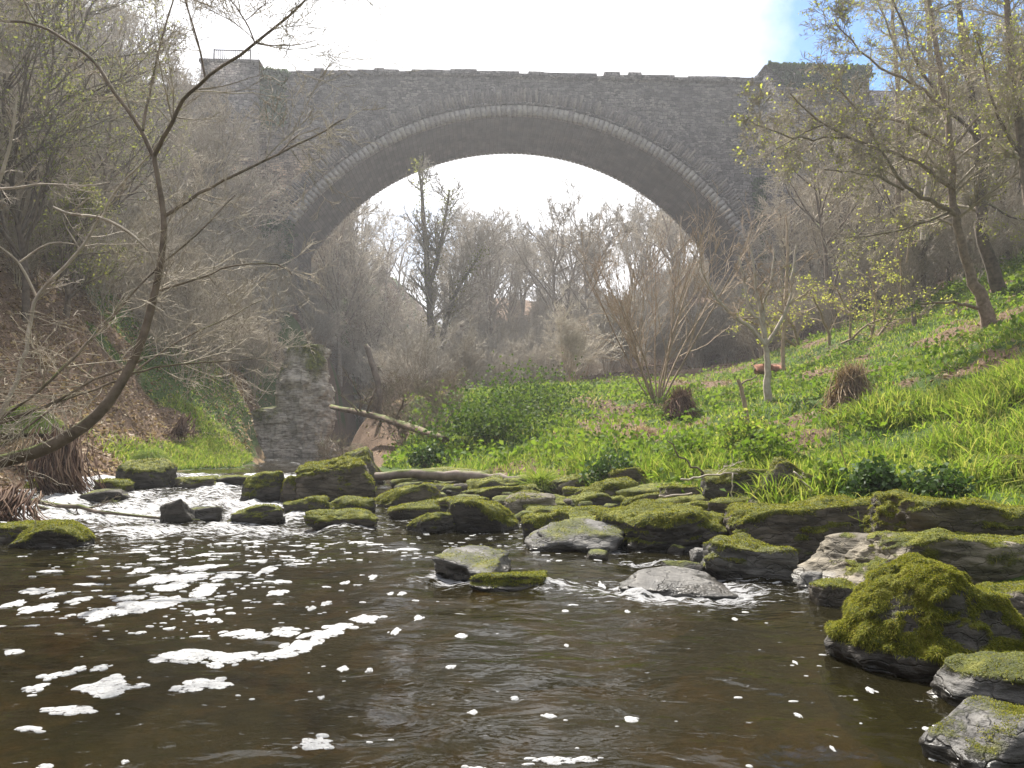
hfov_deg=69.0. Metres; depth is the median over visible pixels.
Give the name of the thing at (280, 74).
ivy
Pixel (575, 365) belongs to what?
twiggy bush
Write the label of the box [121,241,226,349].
leafless bush
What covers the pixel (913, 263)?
brown bush
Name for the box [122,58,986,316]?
stone bridge
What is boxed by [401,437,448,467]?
leafy plant
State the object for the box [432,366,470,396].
bramble bush
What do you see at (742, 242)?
brown tree
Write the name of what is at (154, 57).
leafless tree
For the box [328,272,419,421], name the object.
bare tree
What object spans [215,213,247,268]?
twiggy bush
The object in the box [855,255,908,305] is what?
brown bush
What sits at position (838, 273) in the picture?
brown bush
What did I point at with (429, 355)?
twiggy bush
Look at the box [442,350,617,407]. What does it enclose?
ivy mound
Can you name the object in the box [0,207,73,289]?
leafless bush
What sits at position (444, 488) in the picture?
stone
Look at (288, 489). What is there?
rock
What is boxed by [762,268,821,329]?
brown bush
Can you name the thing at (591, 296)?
hillside bush
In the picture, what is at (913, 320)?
stump
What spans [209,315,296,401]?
leafless bush
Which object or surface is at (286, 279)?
leafless bush
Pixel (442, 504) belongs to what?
rock
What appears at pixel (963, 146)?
brown tree
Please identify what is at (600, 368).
twiggy bush
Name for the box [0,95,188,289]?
dead tree
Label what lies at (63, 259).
evergreen tree
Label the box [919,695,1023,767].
rock
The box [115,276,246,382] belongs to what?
leafless bush
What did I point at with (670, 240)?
bare tree
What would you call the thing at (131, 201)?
leafless bush
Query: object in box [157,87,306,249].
leafless tree
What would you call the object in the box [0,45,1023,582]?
ground
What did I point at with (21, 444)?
tussock
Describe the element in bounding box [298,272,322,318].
twiggy bush
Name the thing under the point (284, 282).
leafless bush
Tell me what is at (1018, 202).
brown bush
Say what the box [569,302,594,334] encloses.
twiggy bush
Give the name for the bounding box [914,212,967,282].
brown bush
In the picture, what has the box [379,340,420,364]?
twiggy bush
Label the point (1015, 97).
budding tree
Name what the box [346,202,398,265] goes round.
bare tree
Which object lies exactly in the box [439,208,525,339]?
bare tree
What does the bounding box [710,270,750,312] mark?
twiggy bush
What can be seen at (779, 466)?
rock
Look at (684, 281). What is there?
hillside bush
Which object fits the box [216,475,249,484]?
rock
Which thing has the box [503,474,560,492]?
flat rock
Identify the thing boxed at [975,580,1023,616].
rock
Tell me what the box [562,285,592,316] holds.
hillside bush
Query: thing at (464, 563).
rock
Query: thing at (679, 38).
sky
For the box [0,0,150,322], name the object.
evergreen tree
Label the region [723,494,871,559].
rock
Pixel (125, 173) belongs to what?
leafless bush
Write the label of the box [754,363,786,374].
short log
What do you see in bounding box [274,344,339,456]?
rock outcrop
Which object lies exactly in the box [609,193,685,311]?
bare tree
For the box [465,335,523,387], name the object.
twiggy bush
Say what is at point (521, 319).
twiggy bush
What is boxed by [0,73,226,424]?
sapling
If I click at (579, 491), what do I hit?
flat rock
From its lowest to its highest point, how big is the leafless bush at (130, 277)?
3.646 m
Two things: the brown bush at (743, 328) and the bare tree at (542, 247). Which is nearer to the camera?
the brown bush at (743, 328)
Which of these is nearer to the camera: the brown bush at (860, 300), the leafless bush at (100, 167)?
the leafless bush at (100, 167)
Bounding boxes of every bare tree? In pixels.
[311,213,368,306]
[311,225,390,386]
[313,194,382,344]
[314,214,370,291]
[319,271,412,397]
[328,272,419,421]
[331,223,394,341]
[341,299,402,398]
[345,240,492,371]
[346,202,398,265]
[346,329,371,409]
[347,192,402,282]
[350,329,398,401]
[356,208,420,301]
[358,290,427,344]
[367,215,426,300]
[379,303,461,365]
[420,215,488,324]
[421,263,469,325]
[423,228,519,335]
[429,201,507,283]
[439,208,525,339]
[440,207,543,316]
[444,200,536,333]
[477,233,515,297]
[485,242,542,332]
[488,207,555,314]
[495,195,624,336]
[499,221,557,314]
[504,231,538,310]
[510,222,601,310]
[524,212,572,313]
[533,177,642,320]
[542,204,611,305]
[542,255,589,319]
[543,222,626,309]
[569,236,629,291]
[570,222,619,287]
[600,193,664,291]
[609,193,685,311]
[614,191,679,291]
[617,223,662,296]
[628,201,705,317]
[647,212,677,271]
[649,208,691,272]
[652,205,692,265]
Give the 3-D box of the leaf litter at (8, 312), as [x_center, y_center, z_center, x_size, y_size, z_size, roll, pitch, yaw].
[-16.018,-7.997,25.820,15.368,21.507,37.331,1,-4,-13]
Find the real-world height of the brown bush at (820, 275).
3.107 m
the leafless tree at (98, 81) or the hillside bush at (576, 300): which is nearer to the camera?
the leafless tree at (98, 81)
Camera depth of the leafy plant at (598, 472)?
10.14 m
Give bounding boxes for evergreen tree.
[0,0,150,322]
[0,0,187,197]
[0,158,148,317]
[5,47,208,265]
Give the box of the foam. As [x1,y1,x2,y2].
[0,523,936,767]
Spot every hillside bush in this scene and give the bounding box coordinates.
[311,271,352,313]
[348,281,387,312]
[354,384,372,424]
[356,264,380,285]
[370,266,393,287]
[371,251,398,273]
[459,298,493,332]
[467,309,510,336]
[469,298,506,324]
[495,316,511,336]
[502,292,524,316]
[512,308,537,329]
[519,317,557,341]
[525,310,567,329]
[526,282,560,315]
[526,306,548,322]
[529,294,551,315]
[529,307,550,322]
[545,298,593,325]
[555,279,579,299]
[561,279,590,303]
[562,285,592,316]
[570,284,604,313]
[571,302,607,320]
[582,280,612,302]
[590,286,615,309]
[598,294,626,312]
[615,282,641,301]
[623,289,654,311]
[631,271,659,294]
[641,263,669,288]
[648,278,692,310]
[649,279,671,293]
[654,269,671,288]
[673,246,708,279]
[676,268,708,297]
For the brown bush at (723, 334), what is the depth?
40.72 m
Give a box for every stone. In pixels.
[391,478,417,487]
[394,480,430,487]
[440,485,453,492]
[445,490,459,495]
[449,486,461,492]
[454,483,467,490]
[456,494,480,496]
[492,495,508,500]
[495,499,504,505]
[501,491,512,494]
[515,510,534,520]
[563,499,570,505]
[575,482,588,486]
[578,501,592,505]
[585,549,607,559]
[603,503,618,507]
[626,540,637,550]
[668,544,685,554]
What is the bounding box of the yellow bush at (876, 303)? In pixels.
[726,194,958,347]
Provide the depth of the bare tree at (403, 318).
71.14 m
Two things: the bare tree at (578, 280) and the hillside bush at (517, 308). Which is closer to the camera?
the bare tree at (578, 280)
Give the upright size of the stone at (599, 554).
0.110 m
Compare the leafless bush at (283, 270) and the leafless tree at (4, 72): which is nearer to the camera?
the leafless tree at (4, 72)
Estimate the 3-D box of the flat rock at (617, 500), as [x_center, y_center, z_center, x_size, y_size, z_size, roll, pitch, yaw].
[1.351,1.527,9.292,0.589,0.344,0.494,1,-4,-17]
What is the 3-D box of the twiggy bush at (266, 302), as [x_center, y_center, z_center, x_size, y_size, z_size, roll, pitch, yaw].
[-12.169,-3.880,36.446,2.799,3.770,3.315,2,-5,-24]
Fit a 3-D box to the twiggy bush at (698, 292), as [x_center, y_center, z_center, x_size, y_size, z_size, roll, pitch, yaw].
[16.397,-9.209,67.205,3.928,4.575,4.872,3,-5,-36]
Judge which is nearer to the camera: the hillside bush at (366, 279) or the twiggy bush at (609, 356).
the twiggy bush at (609, 356)
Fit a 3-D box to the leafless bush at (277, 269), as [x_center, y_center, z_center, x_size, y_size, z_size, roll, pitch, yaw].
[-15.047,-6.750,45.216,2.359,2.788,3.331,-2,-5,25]
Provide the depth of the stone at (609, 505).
8.87 m
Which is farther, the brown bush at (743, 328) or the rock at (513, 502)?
the brown bush at (743, 328)
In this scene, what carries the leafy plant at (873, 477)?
on the ground at (352, 427)
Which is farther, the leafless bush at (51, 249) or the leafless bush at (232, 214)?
the leafless bush at (232, 214)
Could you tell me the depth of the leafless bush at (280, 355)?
31.78 m
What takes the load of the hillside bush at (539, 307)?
on the ground at (352, 427)
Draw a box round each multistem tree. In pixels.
[529,180,798,401]
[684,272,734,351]
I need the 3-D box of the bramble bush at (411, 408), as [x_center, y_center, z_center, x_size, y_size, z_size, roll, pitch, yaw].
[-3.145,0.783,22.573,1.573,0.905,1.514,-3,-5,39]
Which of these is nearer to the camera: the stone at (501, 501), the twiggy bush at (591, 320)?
the stone at (501, 501)
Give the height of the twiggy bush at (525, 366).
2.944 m
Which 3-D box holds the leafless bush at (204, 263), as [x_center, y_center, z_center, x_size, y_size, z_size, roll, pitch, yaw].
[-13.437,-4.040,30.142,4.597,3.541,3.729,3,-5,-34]
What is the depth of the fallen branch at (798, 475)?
7.33 m
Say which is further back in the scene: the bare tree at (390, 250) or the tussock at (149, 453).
the bare tree at (390, 250)
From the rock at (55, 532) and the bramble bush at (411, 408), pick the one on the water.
the rock at (55, 532)
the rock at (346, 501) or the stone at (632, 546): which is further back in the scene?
the rock at (346, 501)
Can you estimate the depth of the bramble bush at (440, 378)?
28.95 m
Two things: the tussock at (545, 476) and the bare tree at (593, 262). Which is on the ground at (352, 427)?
the bare tree at (593, 262)
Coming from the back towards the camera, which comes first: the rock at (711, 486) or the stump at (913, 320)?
the stump at (913, 320)
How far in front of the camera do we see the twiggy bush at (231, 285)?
34.04 m
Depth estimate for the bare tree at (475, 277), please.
69.38 m
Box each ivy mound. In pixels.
[392,374,586,436]
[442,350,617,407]
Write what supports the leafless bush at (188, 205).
on the ground at (352, 427)
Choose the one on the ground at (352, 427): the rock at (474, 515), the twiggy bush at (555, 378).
the twiggy bush at (555, 378)
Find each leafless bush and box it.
[0,23,126,215]
[0,43,61,106]
[0,50,64,140]
[0,60,46,121]
[0,62,66,137]
[0,90,37,141]
[0,94,81,195]
[0,94,119,219]
[0,110,82,212]
[0,113,111,275]
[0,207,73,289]
[1,39,55,94]
[9,132,124,234]
[23,210,188,322]
[26,109,114,215]
[29,188,153,265]
[41,210,99,269]
[45,193,165,317]
[60,153,157,235]
[74,218,139,276]
[76,140,133,200]
[77,230,222,316]
[79,121,147,209]
[93,149,166,209]
[94,183,184,294]
[98,210,203,263]
[102,127,191,191]
[105,218,196,285]
[108,173,178,226]
[108,192,144,238]
[111,240,212,336]
[114,215,177,246]
[115,208,188,236]
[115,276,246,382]
[117,242,201,290]
[119,278,200,350]
[120,161,164,196]
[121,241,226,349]
[121,257,205,325]
[132,240,252,331]
[133,105,177,176]
[142,142,239,218]
[151,170,211,231]
[152,244,240,317]
[165,311,241,377]
[168,243,230,305]
[182,276,271,383]
[183,232,261,292]
[183,257,262,343]
[184,194,256,236]
[184,296,276,369]
[187,241,224,313]
[188,222,268,287]
[191,162,255,206]
[195,300,241,343]
[197,206,234,262]
[204,204,274,284]
[204,313,256,368]
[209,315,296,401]
[215,249,323,327]
[215,289,275,361]
[217,284,264,314]
[218,231,275,273]
[218,277,274,338]
[234,204,292,258]
[234,284,286,330]
[240,322,305,393]
[247,257,304,295]
[253,286,289,327]
[254,271,290,313]
[256,253,293,282]
[258,245,304,310]
[285,279,321,317]
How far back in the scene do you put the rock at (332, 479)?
10.05 m
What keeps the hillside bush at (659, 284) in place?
on the ground at (352, 427)
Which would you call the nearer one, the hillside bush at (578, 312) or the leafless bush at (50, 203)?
the leafless bush at (50, 203)
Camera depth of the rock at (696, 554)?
5.36 m
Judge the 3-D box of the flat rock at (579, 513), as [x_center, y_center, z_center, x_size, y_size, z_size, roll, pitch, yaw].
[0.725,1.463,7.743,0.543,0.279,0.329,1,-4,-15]
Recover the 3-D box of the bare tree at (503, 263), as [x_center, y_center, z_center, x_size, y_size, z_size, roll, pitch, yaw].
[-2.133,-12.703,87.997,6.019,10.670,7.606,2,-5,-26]
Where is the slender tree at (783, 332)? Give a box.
[765,214,800,369]
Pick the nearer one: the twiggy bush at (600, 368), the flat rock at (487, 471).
the flat rock at (487, 471)
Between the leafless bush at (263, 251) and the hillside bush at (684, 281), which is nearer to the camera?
the leafless bush at (263, 251)
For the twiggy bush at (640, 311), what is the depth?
67.04 m
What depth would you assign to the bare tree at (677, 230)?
84.18 m
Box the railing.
[213,48,250,58]
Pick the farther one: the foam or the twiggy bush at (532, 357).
the twiggy bush at (532, 357)
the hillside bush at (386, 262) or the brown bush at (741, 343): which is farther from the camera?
the hillside bush at (386, 262)
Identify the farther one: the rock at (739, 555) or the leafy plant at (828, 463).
the leafy plant at (828, 463)
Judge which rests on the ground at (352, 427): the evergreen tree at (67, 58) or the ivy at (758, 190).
the evergreen tree at (67, 58)
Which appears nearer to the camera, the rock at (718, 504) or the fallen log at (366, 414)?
the rock at (718, 504)
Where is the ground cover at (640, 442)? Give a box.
[381,245,1023,492]
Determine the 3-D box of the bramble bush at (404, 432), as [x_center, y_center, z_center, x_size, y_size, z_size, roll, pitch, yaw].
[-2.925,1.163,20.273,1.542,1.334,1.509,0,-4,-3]
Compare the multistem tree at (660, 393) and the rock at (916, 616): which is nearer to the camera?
the rock at (916, 616)
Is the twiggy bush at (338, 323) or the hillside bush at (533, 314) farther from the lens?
the hillside bush at (533, 314)
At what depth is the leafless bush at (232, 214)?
41.84 m
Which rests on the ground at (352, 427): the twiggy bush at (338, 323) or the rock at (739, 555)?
the twiggy bush at (338, 323)
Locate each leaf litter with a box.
[0,185,281,487]
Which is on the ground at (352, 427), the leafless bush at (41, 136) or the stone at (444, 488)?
the leafless bush at (41, 136)
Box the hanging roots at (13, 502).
[0,483,48,521]
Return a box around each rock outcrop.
[249,406,297,457]
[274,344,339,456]
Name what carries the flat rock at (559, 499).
on the ground at (352, 427)
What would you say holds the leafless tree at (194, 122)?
on the ground at (352, 427)
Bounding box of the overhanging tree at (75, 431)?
[0,0,419,526]
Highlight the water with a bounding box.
[0,444,955,767]
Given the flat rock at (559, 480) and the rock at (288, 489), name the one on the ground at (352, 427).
the flat rock at (559, 480)
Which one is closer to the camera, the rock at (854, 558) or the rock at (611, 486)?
the rock at (854, 558)
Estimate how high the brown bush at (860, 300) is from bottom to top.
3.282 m
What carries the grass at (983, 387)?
on the ground at (352, 427)
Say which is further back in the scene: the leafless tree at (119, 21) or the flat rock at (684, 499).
the leafless tree at (119, 21)
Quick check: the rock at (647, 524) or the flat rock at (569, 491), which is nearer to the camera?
the rock at (647, 524)
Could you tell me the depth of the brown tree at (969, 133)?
39.14 m
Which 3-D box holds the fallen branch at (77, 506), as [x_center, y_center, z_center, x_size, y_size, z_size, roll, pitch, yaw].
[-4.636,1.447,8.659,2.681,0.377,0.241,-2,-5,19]
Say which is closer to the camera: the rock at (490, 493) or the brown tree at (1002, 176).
the rock at (490, 493)
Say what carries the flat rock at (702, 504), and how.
in the water
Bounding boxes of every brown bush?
[643,322,677,365]
[645,320,680,361]
[656,292,718,367]
[661,309,712,366]
[677,305,729,366]
[695,306,755,362]
[697,294,754,363]
[707,265,821,358]
[713,289,742,356]
[726,293,789,360]
[735,302,808,350]
[744,260,783,305]
[747,286,782,309]
[761,275,823,345]
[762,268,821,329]
[767,303,813,346]
[779,262,867,331]
[791,256,821,287]
[800,243,882,316]
[804,278,854,332]
[811,264,832,301]
[814,255,832,279]
[829,253,872,312]
[840,237,940,306]
[845,252,907,309]
[849,194,979,312]
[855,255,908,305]
[874,249,935,310]
[879,224,940,267]
[891,198,959,272]
[904,254,946,286]
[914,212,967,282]
[916,195,1016,283]
[919,181,1012,280]
[930,192,1023,272]
[960,165,1023,257]
[992,208,1023,259]
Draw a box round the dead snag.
[364,344,384,412]
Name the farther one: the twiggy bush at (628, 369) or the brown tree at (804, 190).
the brown tree at (804, 190)
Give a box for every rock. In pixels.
[0,519,37,543]
[8,518,95,547]
[23,478,53,491]
[79,488,130,501]
[93,478,134,491]
[115,457,177,488]
[159,499,195,522]
[173,475,218,487]
[191,506,222,521]
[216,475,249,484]
[228,503,285,524]
[240,470,284,501]
[280,475,296,502]
[282,495,331,513]
[291,455,376,501]
[303,507,377,530]
[329,495,375,510]
[342,446,384,483]
[375,483,441,507]
[387,499,440,519]
[390,466,454,483]
[406,511,456,532]
[422,482,453,490]
[432,544,510,581]
[436,468,476,471]
[436,495,488,511]
[441,481,465,483]
[445,496,518,531]
[460,485,538,500]
[466,475,505,489]
[469,569,547,591]
[473,469,493,473]
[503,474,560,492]
[504,490,556,514]
[505,482,518,486]
[520,511,569,537]
[522,503,571,512]
[524,518,623,552]
[548,473,595,495]
[551,474,583,493]
[553,494,567,505]
[554,505,603,512]
[562,486,587,496]
[567,490,612,506]
[567,510,593,517]
[570,515,595,519]
[575,486,588,494]
[578,476,638,495]
[592,506,626,514]
[594,507,625,521]
[600,498,729,551]
[607,467,647,484]
[610,495,625,505]
[616,481,696,496]
[618,566,738,599]
[620,492,659,505]
[658,494,708,503]
[659,484,699,497]
[661,560,704,571]
[689,547,702,562]
[690,500,707,509]
[700,467,766,499]
[700,532,798,579]
[706,496,749,513]
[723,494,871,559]
[748,456,812,501]
[791,527,1023,585]
[796,571,822,588]
[808,577,855,606]
[824,552,1023,682]
[862,488,1023,535]
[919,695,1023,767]
[926,649,1023,706]
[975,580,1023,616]
[981,453,1023,481]
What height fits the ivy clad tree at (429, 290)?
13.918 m
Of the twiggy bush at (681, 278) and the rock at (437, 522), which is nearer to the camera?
the rock at (437, 522)
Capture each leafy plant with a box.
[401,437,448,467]
[579,443,639,482]
[650,421,728,464]
[710,408,771,451]
[720,412,817,468]
[800,453,851,497]
[834,448,921,498]
[898,442,980,498]
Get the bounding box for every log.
[329,362,449,445]
[374,469,523,481]
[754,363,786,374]
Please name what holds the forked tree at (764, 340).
on the ground at (352, 427)
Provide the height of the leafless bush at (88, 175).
3.202 m
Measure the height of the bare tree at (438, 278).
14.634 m
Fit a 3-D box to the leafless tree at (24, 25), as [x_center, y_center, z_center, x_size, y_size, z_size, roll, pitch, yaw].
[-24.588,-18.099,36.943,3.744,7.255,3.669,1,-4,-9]
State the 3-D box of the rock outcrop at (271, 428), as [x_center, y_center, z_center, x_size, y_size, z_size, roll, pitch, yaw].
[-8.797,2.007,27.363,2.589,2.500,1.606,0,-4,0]
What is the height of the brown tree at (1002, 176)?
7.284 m
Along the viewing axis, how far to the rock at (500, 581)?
4.48 m
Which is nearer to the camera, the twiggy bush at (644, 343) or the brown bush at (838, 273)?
the brown bush at (838, 273)
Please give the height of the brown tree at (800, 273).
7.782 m
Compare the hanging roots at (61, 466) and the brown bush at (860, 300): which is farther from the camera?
the brown bush at (860, 300)
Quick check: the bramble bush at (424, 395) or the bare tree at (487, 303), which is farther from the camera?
the bare tree at (487, 303)
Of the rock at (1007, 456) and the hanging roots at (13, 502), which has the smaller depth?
the rock at (1007, 456)
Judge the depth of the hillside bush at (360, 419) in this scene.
66.58 m
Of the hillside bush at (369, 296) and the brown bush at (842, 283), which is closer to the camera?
the brown bush at (842, 283)
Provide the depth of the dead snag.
24.53 m
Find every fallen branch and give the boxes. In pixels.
[30,493,199,520]
[37,505,78,514]
[659,492,692,497]
[667,440,703,473]
[680,455,742,480]
[730,473,733,495]
[793,471,815,495]
[837,420,846,467]
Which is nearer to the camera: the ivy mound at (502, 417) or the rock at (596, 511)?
the rock at (596, 511)
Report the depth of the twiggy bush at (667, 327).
49.24 m
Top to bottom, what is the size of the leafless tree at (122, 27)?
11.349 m
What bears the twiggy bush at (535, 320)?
on the ground at (352, 427)
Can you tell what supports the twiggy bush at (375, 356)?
on the ground at (352, 427)
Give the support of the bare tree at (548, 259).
on the ground at (352, 427)
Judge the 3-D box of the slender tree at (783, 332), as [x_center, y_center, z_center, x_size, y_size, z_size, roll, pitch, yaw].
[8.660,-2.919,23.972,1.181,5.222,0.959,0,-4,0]
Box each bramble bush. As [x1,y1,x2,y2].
[314,433,376,460]
[346,382,395,408]
[347,370,427,405]
[366,369,441,401]
[366,393,399,413]
[373,387,413,400]
[376,402,427,445]
[378,395,424,419]
[394,404,467,439]
[405,378,437,397]
[407,380,464,423]
[412,375,448,393]
[417,374,468,412]
[424,370,460,390]
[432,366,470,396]
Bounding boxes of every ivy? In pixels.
[258,219,298,287]
[259,66,291,126]
[751,177,768,270]
[767,60,875,100]
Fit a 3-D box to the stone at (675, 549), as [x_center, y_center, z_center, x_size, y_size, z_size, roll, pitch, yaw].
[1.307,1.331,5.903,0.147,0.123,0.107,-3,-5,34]
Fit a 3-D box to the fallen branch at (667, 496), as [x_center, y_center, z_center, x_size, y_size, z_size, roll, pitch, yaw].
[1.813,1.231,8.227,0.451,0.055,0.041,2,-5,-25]
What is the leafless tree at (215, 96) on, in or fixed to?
on the ground at (352, 427)
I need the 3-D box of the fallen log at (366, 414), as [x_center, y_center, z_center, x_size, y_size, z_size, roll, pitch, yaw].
[-3.537,0.594,20.260,1.589,2.769,10.170,3,-5,-30]
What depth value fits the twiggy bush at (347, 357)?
60.60 m
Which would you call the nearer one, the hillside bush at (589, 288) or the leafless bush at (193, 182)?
the leafless bush at (193, 182)
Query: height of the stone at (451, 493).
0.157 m
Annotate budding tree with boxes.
[722,0,1023,326]
[841,0,992,240]
[849,0,1023,292]
[863,0,946,261]
[918,0,1023,204]
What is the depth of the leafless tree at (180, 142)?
29.59 m
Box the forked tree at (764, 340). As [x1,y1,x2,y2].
[686,233,821,401]
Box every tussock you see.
[0,404,68,433]
[3,436,93,465]
[131,447,183,467]
[510,465,561,492]
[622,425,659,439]
[653,383,700,416]
[807,358,878,413]
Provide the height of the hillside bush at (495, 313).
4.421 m
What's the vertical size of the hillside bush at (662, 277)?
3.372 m
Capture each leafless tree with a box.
[0,0,30,78]
[0,0,96,89]
[0,0,127,71]
[0,2,59,137]
[0,51,143,221]
[1,0,73,25]
[2,0,69,45]
[3,0,54,44]
[27,48,144,168]
[30,0,93,65]
[34,9,166,129]
[46,0,149,63]
[59,7,164,185]
[64,0,174,83]
[64,16,141,163]
[72,1,108,48]
[81,2,143,79]
[93,2,197,120]
[104,0,187,114]
[106,86,226,212]
[120,102,226,262]
[123,68,234,218]
[124,33,185,83]
[130,86,228,189]
[135,67,207,157]
[141,41,230,139]
[157,65,224,137]
[157,76,244,205]
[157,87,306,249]
[169,103,256,198]
[201,171,258,252]
[217,163,290,270]
[219,167,273,237]
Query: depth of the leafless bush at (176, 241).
25.54 m
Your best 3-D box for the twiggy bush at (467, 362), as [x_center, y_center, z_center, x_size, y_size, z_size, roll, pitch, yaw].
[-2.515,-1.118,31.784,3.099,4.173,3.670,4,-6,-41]
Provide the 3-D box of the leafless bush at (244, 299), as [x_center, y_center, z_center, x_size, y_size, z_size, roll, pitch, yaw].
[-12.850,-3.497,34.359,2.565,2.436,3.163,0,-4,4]
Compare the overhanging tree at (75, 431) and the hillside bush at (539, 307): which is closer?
the overhanging tree at (75, 431)
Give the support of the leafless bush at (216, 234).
on the ground at (352, 427)
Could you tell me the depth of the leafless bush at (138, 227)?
26.53 m
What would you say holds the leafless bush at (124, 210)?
on the ground at (352, 427)
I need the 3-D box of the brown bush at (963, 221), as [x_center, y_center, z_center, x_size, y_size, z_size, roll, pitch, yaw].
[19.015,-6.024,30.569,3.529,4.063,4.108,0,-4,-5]
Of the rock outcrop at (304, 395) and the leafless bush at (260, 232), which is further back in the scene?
the leafless bush at (260, 232)
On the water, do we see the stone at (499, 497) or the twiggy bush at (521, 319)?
the stone at (499, 497)
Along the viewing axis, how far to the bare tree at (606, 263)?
85.84 m
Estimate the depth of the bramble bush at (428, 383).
26.96 m
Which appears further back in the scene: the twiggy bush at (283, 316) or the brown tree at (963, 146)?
the twiggy bush at (283, 316)
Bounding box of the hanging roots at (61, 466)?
[16,423,106,497]
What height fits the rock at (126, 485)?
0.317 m
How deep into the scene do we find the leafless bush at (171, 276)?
24.45 m
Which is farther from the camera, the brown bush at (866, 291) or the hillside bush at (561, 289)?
the hillside bush at (561, 289)
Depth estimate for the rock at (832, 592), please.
4.04 m
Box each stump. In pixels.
[736,375,756,421]
[911,311,916,326]
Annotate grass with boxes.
[83,269,265,463]
[88,392,254,469]
[376,253,1023,495]
[381,349,1023,530]
[556,350,1023,505]
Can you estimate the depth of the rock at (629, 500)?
8.91 m
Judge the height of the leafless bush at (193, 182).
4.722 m
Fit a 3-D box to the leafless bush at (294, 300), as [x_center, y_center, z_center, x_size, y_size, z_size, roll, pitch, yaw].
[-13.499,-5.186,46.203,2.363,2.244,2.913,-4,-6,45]
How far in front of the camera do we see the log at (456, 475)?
11.15 m
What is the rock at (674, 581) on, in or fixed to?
on the water
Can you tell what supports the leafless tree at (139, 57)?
on the ground at (352, 427)
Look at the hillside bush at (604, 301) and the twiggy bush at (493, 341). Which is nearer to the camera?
the twiggy bush at (493, 341)
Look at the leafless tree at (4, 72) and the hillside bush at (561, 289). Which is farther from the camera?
the hillside bush at (561, 289)
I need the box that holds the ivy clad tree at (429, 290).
[395,152,501,366]
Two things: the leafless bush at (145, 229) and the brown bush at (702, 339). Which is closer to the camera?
the leafless bush at (145, 229)
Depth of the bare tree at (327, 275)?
60.20 m
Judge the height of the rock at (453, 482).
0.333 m
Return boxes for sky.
[34,0,1023,332]
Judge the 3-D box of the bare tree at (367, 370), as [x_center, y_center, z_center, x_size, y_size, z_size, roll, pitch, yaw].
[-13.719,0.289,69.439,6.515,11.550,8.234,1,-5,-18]
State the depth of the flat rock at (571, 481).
10.34 m
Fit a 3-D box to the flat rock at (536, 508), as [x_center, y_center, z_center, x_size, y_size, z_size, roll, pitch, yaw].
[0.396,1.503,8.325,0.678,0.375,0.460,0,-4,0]
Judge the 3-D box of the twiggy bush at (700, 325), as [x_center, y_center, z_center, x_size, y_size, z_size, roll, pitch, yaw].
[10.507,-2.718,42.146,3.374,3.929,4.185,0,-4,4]
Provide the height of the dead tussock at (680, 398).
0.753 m
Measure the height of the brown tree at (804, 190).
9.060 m
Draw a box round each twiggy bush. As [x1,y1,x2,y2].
[106,187,188,240]
[112,178,169,228]
[164,185,250,241]
[170,210,246,276]
[176,241,224,269]
[206,255,252,316]
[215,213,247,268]
[228,222,278,283]
[240,270,291,338]
[262,273,292,345]
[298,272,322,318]
[306,292,341,345]
[314,303,347,346]
[317,297,344,341]
[327,340,362,385]
[328,335,375,384]
[347,332,423,400]
[363,336,435,396]
[372,315,453,390]
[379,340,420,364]
[396,312,477,385]
[409,308,489,389]
[410,309,476,385]
[457,322,539,386]
[463,328,522,376]
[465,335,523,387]
[469,320,529,384]
[474,343,526,386]
[494,307,530,337]
[496,327,563,382]
[502,343,549,385]
[504,320,544,344]
[512,337,550,381]
[517,318,555,343]
[519,309,596,379]
[522,311,556,330]
[523,331,583,381]
[530,330,572,381]
[537,281,637,382]
[554,342,594,379]
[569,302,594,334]
[575,324,605,378]
[577,331,618,379]
[581,307,614,333]
[582,307,617,331]
[585,316,638,374]
[590,336,617,373]
[595,347,627,371]
[596,298,657,372]
[629,300,645,321]
[634,323,672,365]
[635,312,658,365]
[641,284,667,301]
[642,317,678,364]
[645,281,695,316]
[645,295,672,330]
[645,305,671,334]
[656,299,682,362]
[667,302,720,366]
[668,261,709,304]
[675,266,702,298]
[696,279,755,350]
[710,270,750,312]
[755,239,806,285]
[789,269,828,320]
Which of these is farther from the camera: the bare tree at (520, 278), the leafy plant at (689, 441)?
the bare tree at (520, 278)
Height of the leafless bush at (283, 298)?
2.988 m
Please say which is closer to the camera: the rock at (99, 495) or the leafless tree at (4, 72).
the rock at (99, 495)
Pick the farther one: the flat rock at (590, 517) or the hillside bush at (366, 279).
the hillside bush at (366, 279)
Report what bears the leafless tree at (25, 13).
on the ground at (352, 427)
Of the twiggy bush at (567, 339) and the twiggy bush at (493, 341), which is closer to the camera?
the twiggy bush at (567, 339)
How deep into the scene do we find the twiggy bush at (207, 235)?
35.54 m
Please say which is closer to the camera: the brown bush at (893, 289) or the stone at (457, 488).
the stone at (457, 488)
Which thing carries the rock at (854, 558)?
on the ground at (352, 427)
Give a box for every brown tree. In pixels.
[721,218,784,288]
[735,164,828,345]
[742,108,916,331]
[770,198,842,317]
[777,164,873,328]
[783,153,850,279]
[792,159,903,310]
[799,213,849,263]
[801,121,943,310]
[810,120,894,252]
[841,51,1018,307]
[861,143,921,229]
[872,174,945,240]
[883,66,1008,282]
[901,6,1022,259]
[910,50,1023,175]
[919,131,1018,199]
[976,15,1023,111]
[978,0,1023,51]
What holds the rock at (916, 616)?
on the ground at (352, 427)
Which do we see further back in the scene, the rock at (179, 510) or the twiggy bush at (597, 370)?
the twiggy bush at (597, 370)
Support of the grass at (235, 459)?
on the ground at (352, 427)
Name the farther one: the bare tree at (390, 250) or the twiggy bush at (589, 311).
the bare tree at (390, 250)

